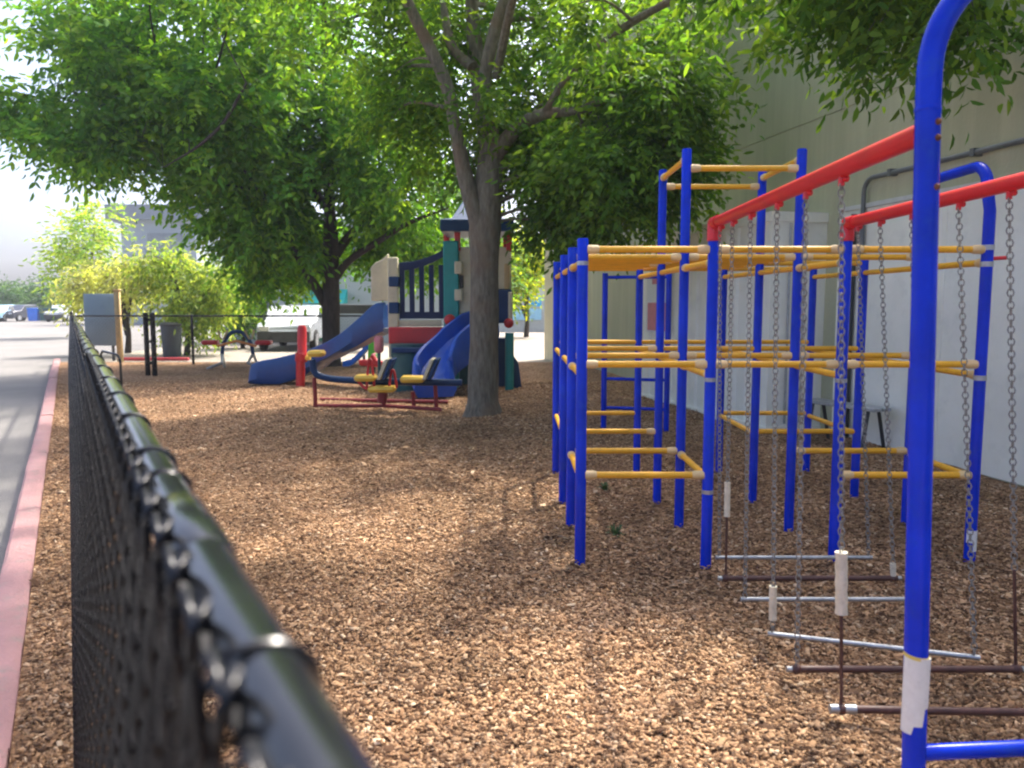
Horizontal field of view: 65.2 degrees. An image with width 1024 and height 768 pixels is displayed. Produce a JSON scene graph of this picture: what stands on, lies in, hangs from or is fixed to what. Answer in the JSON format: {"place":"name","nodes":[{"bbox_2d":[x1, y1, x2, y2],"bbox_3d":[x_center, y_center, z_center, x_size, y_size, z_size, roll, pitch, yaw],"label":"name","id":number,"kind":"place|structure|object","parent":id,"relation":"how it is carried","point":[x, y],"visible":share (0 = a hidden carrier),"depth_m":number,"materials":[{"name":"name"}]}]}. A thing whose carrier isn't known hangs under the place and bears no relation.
{"place":"outdoors","nodes":[
{"label":"outdoors","id":0,"kind":"place"},
{"bbox_2d":[0,318,224,572],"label":"parking lot","id":1,"kind":"structure","parent":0,"point":[30,351],"depth_m":15.93,"materials":[{"name":"grey asphalt"}]},
{"bbox_2d":[0,305,12,321],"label":"parked car","id":2,"kind":"object","parent":1,"relation":"on","point":[4,309],"visible":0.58,"depth_m":68.88,"materials":[{"name":"white paint"}]},
{"bbox_2d":[0,274,35,304],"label":"roadside tree","id":3,"kind":"object","parent":1,"relation":"on","point":[8,297],"visible":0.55,"depth_m":84.75,"materials":[{"name":"green plant"}]},
{"bbox_2d":[0,305,38,321],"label":"parked car","id":4,"kind":"object","parent":1,"relation":"on","point":[18,313],"visible":0.61,"depth_m":69.66,"materials":[{"name":"silver paint"}]},
{"bbox_2d":[0,359,59,767],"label":"kerb","id":5,"kind":"structure","parent":1,"relation":"on","point":[16,573],"depth_m":4.42,"materials":[{"name":"red concrete"}]},
{"bbox_2d":[26,308,39,320],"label":"recycling bin","id":6,"kind":"object","parent":1,"relation":"on","point":[33,314],"visible":0.78,"depth_m":68.36,"materials":[{"name":"blue plastic"}]},
{"bbox_2d":[15,270,74,307],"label":"roadside tree","id":7,"kind":"object","parent":1,"relation":"on","point":[33,296],"visible":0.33,"depth_m":82.77,"materials":[{"name":"green plant"}]},
{"bbox_2d":[39,308,58,320],"bbox_3d":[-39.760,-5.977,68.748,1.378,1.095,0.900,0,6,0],"label":"parked car","id":8,"kind":"object","parent":1,"relation":"on","point":[42,314],"visible":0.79,"depth_m":68.35,"materials":[{"name":"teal metal"}]},
{"bbox_2d":[31,283,80,317],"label":"roadside tree","id":9,"kind":"object","parent":1,"relation":"on","point":[48,306],"visible":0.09,"depth_m":80.50,"materials":[{"name":"green plant"}]},
{"bbox_2d":[44,305,83,321],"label":"parked car","id":10,"kind":"object","parent":1,"relation":"on","point":[55,315],"visible":0.56,"depth_m":67.75,"materials":[{"name":"white paint"}]},
{"bbox_2d":[18,194,142,319],"bbox_3d":[-19.909,-5.588,37.409,5.498,6.867,4.633,0,6,0],"label":"airy tree","id":11,"kind":"object","parent":1,"relation":"on","point":[77,253],"visible":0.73,"depth_m":36.87,"materials":[{"name":"green plant"}]},
{"bbox_2d":[40,239,177,352],"bbox_3d":[-12.104,-2.587,24.366,4.450,3.538,3.408,4,7,36],"label":"weeping shrub","id":12,"kind":"object","parent":1,"relation":"on","point":[102,284],"visible":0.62,"depth_m":24.15,"materials":[{"name":"green plant"}]},
{"bbox_2d":[104,204,228,323],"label":"tower building","id":13,"kind":"structure","parent":1,"relation":"on","point":[149,230],"depth_m":60.13,"materials":[{"name":"paint"}]},
{"bbox_2d":[106,236,255,355],"bbox_3d":[-9.427,-2.372,23.362,3.754,3.878,4.315,-6,8,-45],"label":"weeping shrub","id":14,"kind":"object","parent":1,"relation":"on","point":[187,299],"visible":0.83,"depth_m":23.02,"materials":[{"name":"green plant"}]},
{"bbox_2d":[219,264,276,348],"bbox_3d":[-9.077,-2.677,26.657,2.592,3.251,2.909,0,6,0],"label":"evergreen bush","id":15,"kind":"object","parent":1,"relation":"on","point":[254,320],"visible":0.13,"depth_m":26.74,"materials":[{"name":"green plant"}]},
{"bbox_2d":[222,219,468,342],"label":"pale building","id":16,"kind":"structure","parent":1,"relation":"on","point":[351,291],"depth_m":30.82,"materials":[{"name":"paint"}]},
{"bbox_2d":[245,298,268,337],"bbox_3d":[-9.832,-2.589,30.856,0.942,1.625,0.100,0,6,0],"label":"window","id":17,"kind":"structure","parent":16,"relation":"in","point":[255,333],"depth_m":30.81,"materials":[{"name":"glass"}]},
{"bbox_2d":[341,201,543,315],"bbox_3d":[-3.729,-4.846,32.603,9.957,6.377,5.356,0,6,0],"label":"garden tree","id":18,"kind":"object","parent":1,"relation":"on","point":[514,270],"visible":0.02,"depth_m":31.94,"materials":[{"name":"green plant"}]},
{"bbox_2d":[499,273,544,331],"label":"white building","id":19,"kind":"structure","parent":1,"relation":"on","point":[537,318],"depth_m":43.83,"materials":[{"name":"paint"}]},
{"bbox_2d":[502,217,544,336],"bbox_3d":[0.594,-5.220,35.590,3.967,6.504,4.256,4,7,33],"label":"lime tree","id":20,"kind":"object","parent":1,"relation":"on","point":[534,290],"visible":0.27,"depth_m":35.35,"materials":[{"name":"green plant"}]},
{"bbox_2d":[544,0,1023,486],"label":"building","id":21,"kind":"structure","parent":1,"relation":"on","point":[790,115],"depth_m":8.12,"materials":[{"name":"paint"}]},
{"bbox_2d":[67,332,551,361],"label":"concrete path","id":22,"kind":"structure","parent":0,"point":[530,348],"depth_m":24.80,"materials":[{"name":"grey concrete"}]},
{"bbox_2d":[83,294,115,360],"bbox_3d":[-10.857,-1.464,21.160,0.849,1.835,0.100,0,6,0],"label":"sign board","id":23,"kind":"object","parent":22,"relation":"on","point":[98,304],"visible":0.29,"depth_m":21.09,"materials":[{"name":"metal"}]},
{"bbox_2d":[113,289,123,361],"bbox_3d":[-10.105,-1.458,20.558,0.160,1.945,0.160,0,6,0],"label":"wooden post","id":24,"kind":"object","parent":22,"relation":"on","point":[117,305],"visible":0.78,"depth_m":20.51,"materials":[{"name":"beige wood"}]},
{"bbox_2d":[124,357,189,360],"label":"red kerb","id":25,"kind":"structure","parent":22,"relation":"on","point":[158,359],"depth_m":20.98,"materials":[{"name":"paint"}]},
{"bbox_2d":[159,322,181,356],"bbox_3d":[-9.570,-1.235,22.490,0.600,1.010,0.600,0,6,0],"label":"waste bin","id":26,"kind":"object","parent":22,"relation":"on","point":[169,333],"visible":0.82,"depth_m":22.29,"materials":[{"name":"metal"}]},
{"bbox_2d":[256,305,321,349],"bbox_3d":[-7.328,-1.972,27.333,1.820,1.459,4.306,0,6,-3],"label":"parked car","id":27,"kind":"object","parent":22,"relation":"on","point":[276,337],"visible":0.53,"depth_m":25.77,"materials":[{"name":"white paint"}]},
{"bbox_2d":[0,0,624,306],"label":"sky","id":28,"kind":"structure","parent":0,"point":[19,217],"materials":[{"name":"white"}]},
{"bbox_2d":[340,305,372,313],"bbox_3d":[-4.859,-1.787,25.550,1.349,1.491,1.400,0,6,0],"label":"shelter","id":29,"kind":"object","parent":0,"point":[353,309],"visible":0.23,"depth_m":24.79,"materials":[{"name":"metal"}]},
{"bbox_2d":[9,362,1023,767],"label":"wood chip ground","id":30,"kind":"structure","parent":0,"point":[199,372],"depth_m":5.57,"materials":[{"name":"brown wood"}]},
{"bbox_2d":[100,350,122,385],"bbox_3d":[-7.256,-0.234,14.471,0.772,0.743,0.048,4,7,37],"label":"bent pipe hoop","id":31,"kind":"object","parent":30,"relation":"on","point":[119,359],"visible":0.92,"depth_m":14.25,"materials":[{"name":"grey metal"}]},
{"bbox_2d":[143,312,157,375],"bbox_3d":[-7.514,-0.785,16.617,0.255,1.403,0.110,0,6,0],"label":"gate post","id":32,"kind":"object","parent":30,"relation":"on","point":[147,341],"visible":0.94,"depth_m":16.58,"materials":[{"name":"black metal"}]},
{"bbox_2d":[74,314,365,363],"bbox_3d":[-7.119,-1.042,19.551,7.066,1.322,0.088,0,6,0],"label":"chain link fence","id":33,"kind":"object","parent":30,"relation":"on","point":[191,316],"visible":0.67,"depth_m":19.54,"materials":[{"name":"black metal"}]},
{"bbox_2d":[68,312,377,767],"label":"chain link fence","id":34,"kind":"object","parent":30,"relation":"on","point":[184,594],"visible":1,"depth_m":0.65,"materials":[{"name":"black metal"}]},
{"bbox_2d":[0,0,468,366],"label":"ash tree","id":35,"kind":"object","parent":30,"relation":"on","point":[223,141],"visible":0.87,"depth_m":16.50,"materials":[{"name":"green plant"}]},
{"bbox_2d":[201,329,272,368],"bbox_3d":[-6.389,-0.801,18.590,1.600,0.937,0.611,0,6,0],"label":"twin seat rocker","id":36,"kind":"object","parent":30,"relation":"on","point":[227,335],"visible":0.98,"depth_m":18.53,"materials":[{"name":"blue plastic"}]},
{"bbox_2d":[295,325,310,386],"bbox_3d":[-3.721,-0.439,14.227,0.280,1.203,0.214,0,6,0],"label":"play post","id":37,"kind":"object","parent":30,"relation":"on","point":[301,357],"visible":0.91,"depth_m":14.16,"materials":[{"name":"red plastic"}]},
{"bbox_2d":[343,342,376,366],"bbox_3d":[-3.587,-0.747,19.027,0.888,0.660,0.449,-1,6,-13],"label":"toddler slide","id":38,"kind":"object","parent":30,"relation":"on","point":[369,348],"visible":0.66,"depth_m":18.87,"materials":[{"name":"blue plastic"}]},
{"bbox_2d":[374,336,383,374],"bbox_3d":[-2.363,-0.373,14.235,0.150,0.965,0.200,0,6,0],"label":"toy panel","id":39,"kind":"object","parent":30,"relation":"on","point":[378,345],"visible":0.86,"depth_m":14.13,"materials":[{"name":"pink plastic"}]},
{"bbox_2d":[307,350,461,411],"bbox_3d":[-1.827,-0.079,11.706,2.220,0.866,1.048,0,6,0],"label":"rocking seesaw","id":40,"kind":"object","parent":30,"relation":"on","point":[384,383],"visible":1,"depth_m":11.46,"materials":[{"name":"blue plastic"}]},
{"bbox_2d":[248,202,521,397],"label":"play house","id":41,"kind":"structure","parent":30,"relation":"on","point":[415,346],"depth_m":13.75,"materials":[{"name":"blue plastic"}]},
{"bbox_2d":[460,275,462,287],"bbox_3d":[-0.869,-1.762,13.767,0.067,0.218,0.030,0,6,0],"label":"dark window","id":42,"kind":"structure","parent":41,"relation":"in","point":[461,276],"depth_m":13.75,"materials":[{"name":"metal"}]},
{"bbox_2d":[181,0,1023,417],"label":"ash tree","id":43,"kind":"object","parent":30,"relation":"on","point":[559,166],"visible":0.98,"depth_m":9.73,"materials":[{"name":"green plant"}]},
{"bbox_2d":[597,482,613,489],"bbox_3d":[0.746,0.839,6.521,0.133,0.068,0.134,-3,7,-31],"label":"weed","id":44,"kind":"object","parent":30,"relation":"on","point":[605,485],"visible":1,"depth_m":6.51,"materials":[{"name":"green plant"}]},
{"bbox_2d":[607,524,624,536],"bbox_3d":[0.668,0.949,5.155,0.144,0.069,0.128,-4,7,-36],"label":"weed","id":45,"kind":"object","parent":30,"relation":"on","point":[614,531],"visible":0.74,"depth_m":5.17,"materials":[{"name":"green plant"}]},
{"bbox_2d":[601,273,671,430],"bbox_3d":[1.470,-0.289,9.520,0.813,2.050,0.066,2,6,15],"label":"ladder frame","id":46,"kind":"object","parent":30,"relation":"on","point":[604,377],"visible":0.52,"depth_m":9.50,"materials":[{"name":"blue paint"}]},
{"bbox_2d":[641,211,828,428],"bbox_3d":[2.910,-0.857,11.008,0.860,2.580,3.672,-1,6,-14],"label":"storage locker","id":47,"kind":"object","parent":30,"relation":"on","point":[817,224],"visible":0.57,"depth_m":9.62,"materials":[{"name":"metal"}]},
{"bbox_2d":[646,279,665,332],"bbox_3d":[2.201,-1.221,12.017,0.019,0.900,0.850,-1,6,-14],"label":"notice sign","id":48,"kind":"object","parent":47,"relation":"attached to","point":[651,305],"visible":0.26,"depth_m":12.23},
{"bbox_2d":[552,0,1023,767],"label":"climbing frame","id":49,"kind":"object","parent":30,"relation":"on","point":[684,258],"visible":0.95,"depth_m":4.46,"materials":[{"name":"blue paint"}]},
{"bbox_2d":[715,225,872,559],"bbox_3d":[1.540,0.060,4.323,0.899,1.829,0.033,0,6,0],"label":"hanging step","id":50,"kind":"object","parent":49,"relation":"hanging from","point":[793,557],"visible":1,"depth_m":4.36,"materials":[{"name":"metal"}]},
{"bbox_2d":[717,220,901,581],"bbox_3d":[1.552,0.104,4.081,0.955,1.870,0.041,0,6,0],"label":"hanging step","id":51,"kind":"object","parent":49,"relation":"hanging from","point":[891,577],"visible":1,"depth_m":4.12,"materials":[{"name":"metal"}]},
{"bbox_2d":[740,213,911,601],"bbox_3d":[1.546,0.127,3.769,0.918,1.857,0.037,0,6,0],"label":"hanging step","id":52,"kind":"object","parent":49,"relation":"hanging from","point":[823,599],"visible":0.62,"depth_m":3.82,"materials":[{"name":"metal"}]},
{"bbox_2d":[768,202,980,660],"bbox_3d":[1.493,0.181,3.276,0.820,1.869,0.263,0,6,0],"label":"hanging step","id":53,"kind":"object","parent":49,"relation":"hanging from","point":[773,593],"visible":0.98,"depth_m":3.31,"materials":[{"name":"metal"}]},
{"bbox_2d":[786,190,1023,674],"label":"hanging step","id":54,"kind":"object","parent":49,"relation":"hanging from","point":[796,668],"visible":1,"depth_m":3.10,"materials":[{"name":"metal"}]},
{"bbox_2d":[828,175,1023,715],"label":"hanging step","id":55,"kind":"object","parent":49,"relation":"hanging from","point":[841,598],"visible":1,"depth_m":2.77,"materials":[{"name":"metal"}]},
{"bbox_2d":[802,398,890,447],"bbox_3d":[3.523,0.440,8.465,0.377,0.482,0.950,-3,6,-26],"label":"metal bench","id":56,"kind":"object","parent":30,"relation":"on","point":[849,405],"visible":0.56,"depth_m":8.20,"materials":[{"name":"metal"}]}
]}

